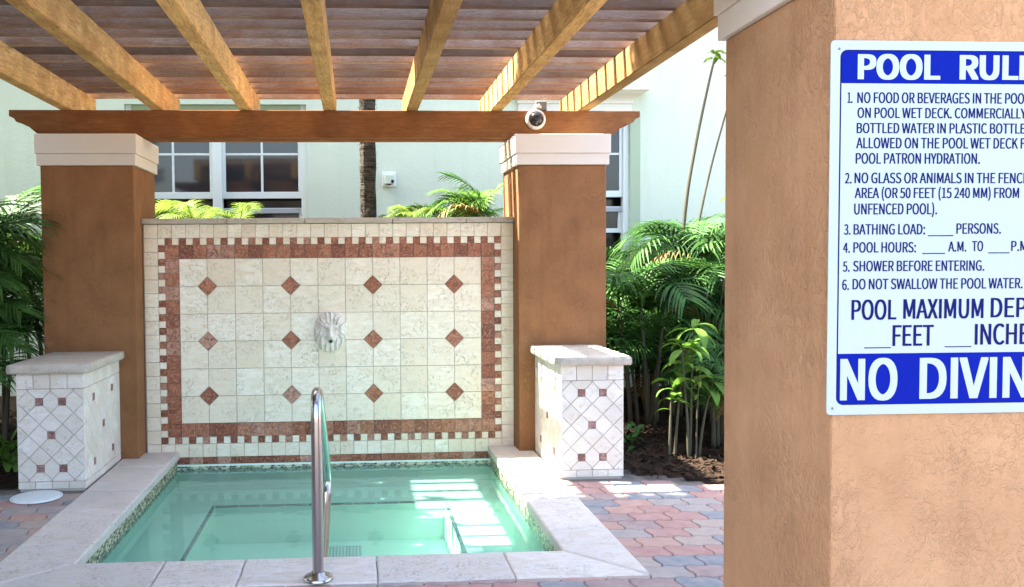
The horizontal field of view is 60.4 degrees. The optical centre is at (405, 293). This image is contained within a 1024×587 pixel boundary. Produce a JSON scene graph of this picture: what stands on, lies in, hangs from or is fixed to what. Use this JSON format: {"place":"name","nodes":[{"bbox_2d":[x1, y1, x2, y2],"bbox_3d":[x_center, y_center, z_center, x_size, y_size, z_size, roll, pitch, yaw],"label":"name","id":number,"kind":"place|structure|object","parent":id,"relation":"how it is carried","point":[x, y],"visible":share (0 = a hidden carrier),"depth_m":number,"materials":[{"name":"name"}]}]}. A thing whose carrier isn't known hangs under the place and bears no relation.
{"place":"outdoors","nodes":[
{"label":"outdoors","id":0,"kind":"place"},
{"bbox_2d":[0,462,636,489],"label":"ground","id":1,"kind":"structure","parent":0,"point":[626,472],"depth_m":5.88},
{"bbox_2d":[6,351,124,491],"bbox_3d":[-2.260,0.843,5.873,0.521,0.824,0.874,-1,2,-3],"label":"tiled pedestal","id":2,"kind":"object","parent":1,"relation":"on","point":[68,423],"visible":1,"depth_m":5.50,"materials":[{"name":"beige tile"}]},
{"bbox_2d":[34,134,158,460],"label":"pergola column","id":3,"kind":"structure","parent":1,"relation":"on","point":[98,197],"depth_m":6.28,"materials":[{"name":"paint"}]},
{"bbox_2d":[0,0,717,141],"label":"pergola","id":4,"kind":"object","parent":3,"relation":"on","point":[72,60],"visible":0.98,"depth_m":5.59,"materials":[{"name":"brown wood"}]},
{"bbox_2d":[525,101,546,129],"bbox_3d":[1.011,-1.355,6.609,0.186,0.224,0.126,-2,3,-41],"label":"dome camera","id":5,"kind":"object","parent":4,"relation":"attached to","point":[535,118],"visible":1,"depth_m":6.58,"materials":[{"name":"grey plastic"}]},
{"bbox_2d":[0,446,650,586],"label":"spa pool","id":6,"kind":"structure","parent":1,"relation":"in","point":[139,522],"depth_m":5.59,"materials":[{"name":"liquid"}]},
{"bbox_2d":[303,387,332,584],"bbox_3d":[-0.427,0.954,4.472,0.132,1.088,1.314,-1,2,-3],"label":"spa handrail","id":7,"kind":"object","parent":6,"relation":"on","point":[321,493],"visible":0.97,"depth_m":3.87,"materials":[{"name":"silver metal"}]},
{"bbox_2d":[141,217,513,464],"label":"fountain wall","id":8,"kind":"structure","parent":1,"relation":"on","point":[240,364],"depth_m":6.60,"materials":[{"name":"beige tile"}]},
{"bbox_2d":[314,312,346,352],"bbox_3d":[-0.565,0.296,6.548,0.253,0.313,0.103,-1,2,-3],"label":"lion head spout","id":9,"kind":"object","parent":8,"relation":"attached to","point":[330,331],"visible":1,"depth_m":6.56,"materials":[{"name":"stone"}]},
{"bbox_2d":[0,27,725,395],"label":"stucco building","id":10,"kind":"structure","parent":1,"relation":"on","point":[650,163],"depth_m":9.50,"materials":[{"name":"green paint"}]},
{"bbox_2d":[125,105,306,218],"bbox_3d":[-2.042,-0.949,9.543,1.935,2.180,0.259,-1,2,-3],"label":"window","id":11,"kind":"structure","parent":10,"relation":"in","point":[273,175],"depth_m":9.47,"materials":[{"name":"white glass"}]},
{"bbox_2d":[382,172,395,186],"bbox_3d":[-0.178,-1.240,9.428,0.155,0.165,0.078,-1,2,-3],"label":"wall outlet box","id":12,"kind":"object","parent":10,"relation":"attached to","point":[388,179],"visible":1,"depth_m":9.44,"materials":[{"name":"white paint"}]},
{"bbox_2d":[606,124,628,267],"bbox_3d":[1.979,-0.955,9.775,1.000,2.110,0.250,-1,2,-3],"label":"window","id":13,"kind":"structure","parent":10,"relation":"in","point":[617,171],"depth_m":9.71,"materials":[{"name":"white glass"}]},
{"bbox_2d":[499,134,610,453],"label":"pergola column","id":14,"kind":"structure","parent":1,"relation":"on","point":[554,192],"depth_m":6.47,"materials":[{"name":"paint"}]},
{"bbox_2d":[530,345,631,479],"bbox_3d":[1.199,0.808,6.068,0.519,0.824,0.873,-1,2,-3],"label":"tiled pedestal","id":15,"kind":"object","parent":1,"relation":"on","point":[578,411],"visible":1,"depth_m":5.69,"materials":[{"name":"beige tile"}]},
{"bbox_2d":[0,475,723,586],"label":"pool deck","id":16,"kind":"structure","parent":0,"point":[665,531],"depth_m":4.68,"materials":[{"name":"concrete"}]},
{"bbox_2d":[10,490,62,503],"bbox_3d":[-2.260,1.244,5.328,0.300,0.010,0.300,-1,2,-3],"label":"skimmer lid","id":17,"kind":"object","parent":16,"relation":"on","point":[36,497],"visible":1,"depth_m":5.30,"materials":[{"name":"white plastic"}]},
{"bbox_2d":[714,0,1023,586],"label":"pergola column","id":18,"kind":"structure","parent":16,"relation":"on","point":[816,494],"depth_m":2.31,"materials":[{"name":"brown paint"}]},
{"bbox_2d":[826,40,1023,414],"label":"pool rules sign","id":19,"kind":"object","parent":18,"relation":"attached to","point":[925,299],"visible":1,"depth_m":2.21,"materials":[{"name":"white plastic"}]},
{"bbox_2d":[0,385,723,487],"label":"garden soil","id":20,"kind":"structure","parent":0,"point":[13,482],"depth_m":6.40,"materials":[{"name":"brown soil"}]},
{"bbox_2d":[0,429,17,471],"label":"ground plant","id":21,"kind":"object","parent":20,"relation":"on","point":[8,460],"visible":0.61,"depth_m":5.75,"materials":[{"name":"green plant"}]},
{"bbox_2d":[0,182,43,437],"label":"areca palm","id":22,"kind":"object","parent":20,"relation":"on","point":[24,210],"visible":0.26,"depth_m":6.99,"materials":[{"name":"green plant"}]},
{"bbox_2d":[0,224,43,358],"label":"areca palm","id":23,"kind":"object","parent":20,"relation":"on","point":[39,288],"visible":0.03,"depth_m":7.86,"materials":[{"name":"green plant"}]},
{"bbox_2d":[0,293,50,443],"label":"areca palm","id":24,"kind":"object","parent":20,"relation":"on","point":[10,340],"visible":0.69,"depth_m":6.22,"materials":[{"name":"green plant"}]},
{"bbox_2d":[0,198,66,306],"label":"areca palm","id":25,"kind":"object","parent":20,"relation":"on","point":[5,252],"visible":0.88,"depth_m":6.07,"materials":[{"name":"green plant"}]},
{"bbox_2d":[155,199,202,218],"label":"areca palm","id":26,"kind":"object","parent":20,"relation":"on","point":[164,211],"visible":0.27,"depth_m":7.79,"materials":[{"name":"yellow plant"}]},
{"bbox_2d":[155,198,262,218],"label":"areca palm","id":27,"kind":"object","parent":20,"relation":"on","point":[210,214],"visible":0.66,"depth_m":7.49,"materials":[{"name":"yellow plant"}]},
{"bbox_2d":[358,99,377,217],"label":"palm tree","id":28,"kind":"object","parent":20,"relation":"on","point":[367,168],"visible":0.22,"depth_m":7.90,"materials":[{"name":"brown plant"}]},
{"bbox_2d":[378,205,439,217],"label":"areca palm","id":29,"kind":"object","parent":20,"relation":"on","point":[407,212],"visible":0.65,"depth_m":7.73,"materials":[{"name":"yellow plant"}]},
{"bbox_2d":[399,181,503,216],"bbox_3d":[0.501,0.053,7.992,1.216,2.189,1.249,-1,2,-3],"label":"areca palm","id":30,"kind":"object","parent":20,"relation":"on","point":[486,198],"visible":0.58,"depth_m":7.76,"materials":[{"name":"green plant"}]},
{"bbox_2d":[428,171,488,216],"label":"areca palm","id":31,"kind":"object","parent":20,"relation":"on","point":[454,197],"visible":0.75,"depth_m":7.67,"materials":[{"name":"green plant"}]},
{"bbox_2d":[606,255,640,349],"bbox_3d":[1.638,0.368,8.558,1.456,1.501,2.030,1,3,36],"label":"areca palm","id":32,"kind":"object","parent":20,"relation":"on","point":[607,264],"visible":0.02,"depth_m":8.52,"materials":[{"name":"green plant"}]},
{"bbox_2d":[623,421,644,451],"bbox_3d":[1.670,1.085,6.498,0.243,0.244,0.289,0,2,23],"label":"ground plant","id":33,"kind":"object","parent":20,"relation":"on","point":[631,424],"visible":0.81,"depth_m":6.48,"materials":[{"name":"green plant"}]},
{"bbox_2d":[606,225,701,400],"bbox_3d":[2.377,0.206,8.798,1.541,1.794,1.903,1,2,28],"label":"areca palm","id":34,"kind":"object","parent":20,"relation":"on","point":[609,252],"visible":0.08,"depth_m":8.72,"materials":[{"name":"green plant"}]},
{"bbox_2d":[606,302,724,412],"bbox_3d":[2.378,0.611,8.100,1.653,1.036,1.604,2,3,44],"label":"areca palm","id":35,"kind":"object","parent":20,"relation":"on","point":[664,404],"visible":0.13,"depth_m":8.01,"materials":[{"name":"green plant"}]},
{"bbox_2d":[606,256,724,426],"bbox_3d":[2.001,0.419,7.440,1.688,1.473,1.520,-1,2,-3],"label":"areca palm","id":36,"kind":"object","parent":20,"relation":"on","point":[666,291],"visible":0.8,"depth_m":7.23,"materials":[{"name":"green plant"}]},
{"bbox_2d":[608,213,724,418],"bbox_3d":[2.735,0.217,7.604,1.842,1.852,1.565,1,2,35],"label":"areca palm","id":37,"kind":"object","parent":20,"relation":"on","point":[705,245],"visible":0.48,"depth_m":7.49,"materials":[{"name":"green plant"}]},
{"bbox_2d":[651,377,694,456],"bbox_3d":[1.926,0.891,6.211,0.276,0.618,0.379,-2,3,-36],"label":"leafy cane","id":38,"kind":"object","parent":20,"relation":"on","point":[676,383],"visible":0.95,"depth_m":6.20,"materials":[{"name":"green plant"}]},
{"bbox_2d":[639,296,724,393],"bbox_3d":[3.071,0.458,9.165,1.781,1.254,1.683,-1,2,-3],"label":"areca palm","id":39,"kind":"object","parent":20,"relation":"on","point":[722,345],"visible":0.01,"depth_m":8.81,"materials":[{"name":"green plant"}]},
{"bbox_2d":[660,341,704,458],"bbox_3d":[1.983,0.764,6.208,0.312,0.870,0.242,1,2,33],"label":"leafy cane","id":40,"kind":"object","parent":20,"relation":"on","point":[675,354],"visible":0.94,"depth_m":6.18,"materials":[{"name":"green plant"}]},
{"bbox_2d":[661,338,709,455],"bbox_3d":[2.027,0.757,6.273,0.345,0.879,0.238,1,2,34],"label":"leafy cane","id":41,"kind":"object","parent":20,"relation":"on","point":[690,354],"visible":0.7,"depth_m":6.25,"materials":[{"name":"green plant"}]},
{"bbox_2d":[654,350,724,448],"bbox_3d":[2.416,0.815,6.573,0.942,0.736,1.124,-1,2,-3],"label":"areca palm","id":42,"kind":"object","parent":20,"relation":"on","point":[717,423],"visible":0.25,"depth_m":6.58,"materials":[{"name":"green plant"}]},
{"bbox_2d":[667,319,718,454],"bbox_3d":[2.072,0.692,6.307,0.298,1.005,0.333,-2,3,-43],"label":"leafy cane","id":43,"kind":"object","parent":20,"relation":"on","point":[703,335],"visible":0.77,"depth_m":6.28,"materials":[{"name":"green plant"}]},
{"bbox_2d":[672,49,725,417],"bbox_3d":[2.604,-0.520,7.743,0.494,3.278,0.228,-1,2,-3],"label":"thin trunk","id":44,"kind":"object","parent":20,"relation":"on","point":[717,55],"visible":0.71,"depth_m":7.71,"materials":[{"name":"brown plant"}]},
{"bbox_2d":[691,365,711,458],"bbox_3d":[2.075,0.854,6.124,0.135,0.694,0.153,-1,2,-3],"label":"leafy cane","id":45,"kind":"object","parent":20,"relation":"on","point":[699,377],"visible":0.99,"depth_m":6.13,"materials":[{"name":"green plant"}]},
{"bbox_2d":[679,75,725,417],"bbox_3d":[2.722,-0.420,7.766,0.576,3.074,0.187,-1,2,-3],"label":"thin trunk","id":46,"kind":"object","parent":20,"relation":"on","point":[699,218],"visible":0.3,"depth_m":7.73,"materials":[{"name":"brown plant"}]},
{"bbox_2d":[688,366,723,455],"bbox_3d":[2.207,0.866,6.234,0.320,0.662,0.310,0,2,5],"label":"leafy cane","id":47,"kind":"object","parent":20,"relation":"on","point":[715,396],"visible":0.81,"depth_m":6.24,"materials":[{"name":"green plant"}]},
{"bbox_2d":[693,222,724,284],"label":"areca palm","id":48,"kind":"object","parent":20,"relation":"on","point":[707,228],"depth_m":8.35,"materials":[{"name":"green plant"}]},
{"bbox_2d":[696,328,724,372],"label":"areca palm","id":49,"kind":"object","parent":20,"relation":"on","point":[719,349],"visible":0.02,"depth_m":6.86,"materials":[{"name":"green plant"}]},
{"bbox_2d":[709,196,724,420],"bbox_3d":[2.754,0.123,7.490,0.270,2.009,0.125,0,2,14],"label":"thin trunk","id":50,"kind":"object","parent":20,"relation":"on","point":[718,322],"visible":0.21,"depth_m":7.47,"materials":[{"name":"brown plant"}]}
]}

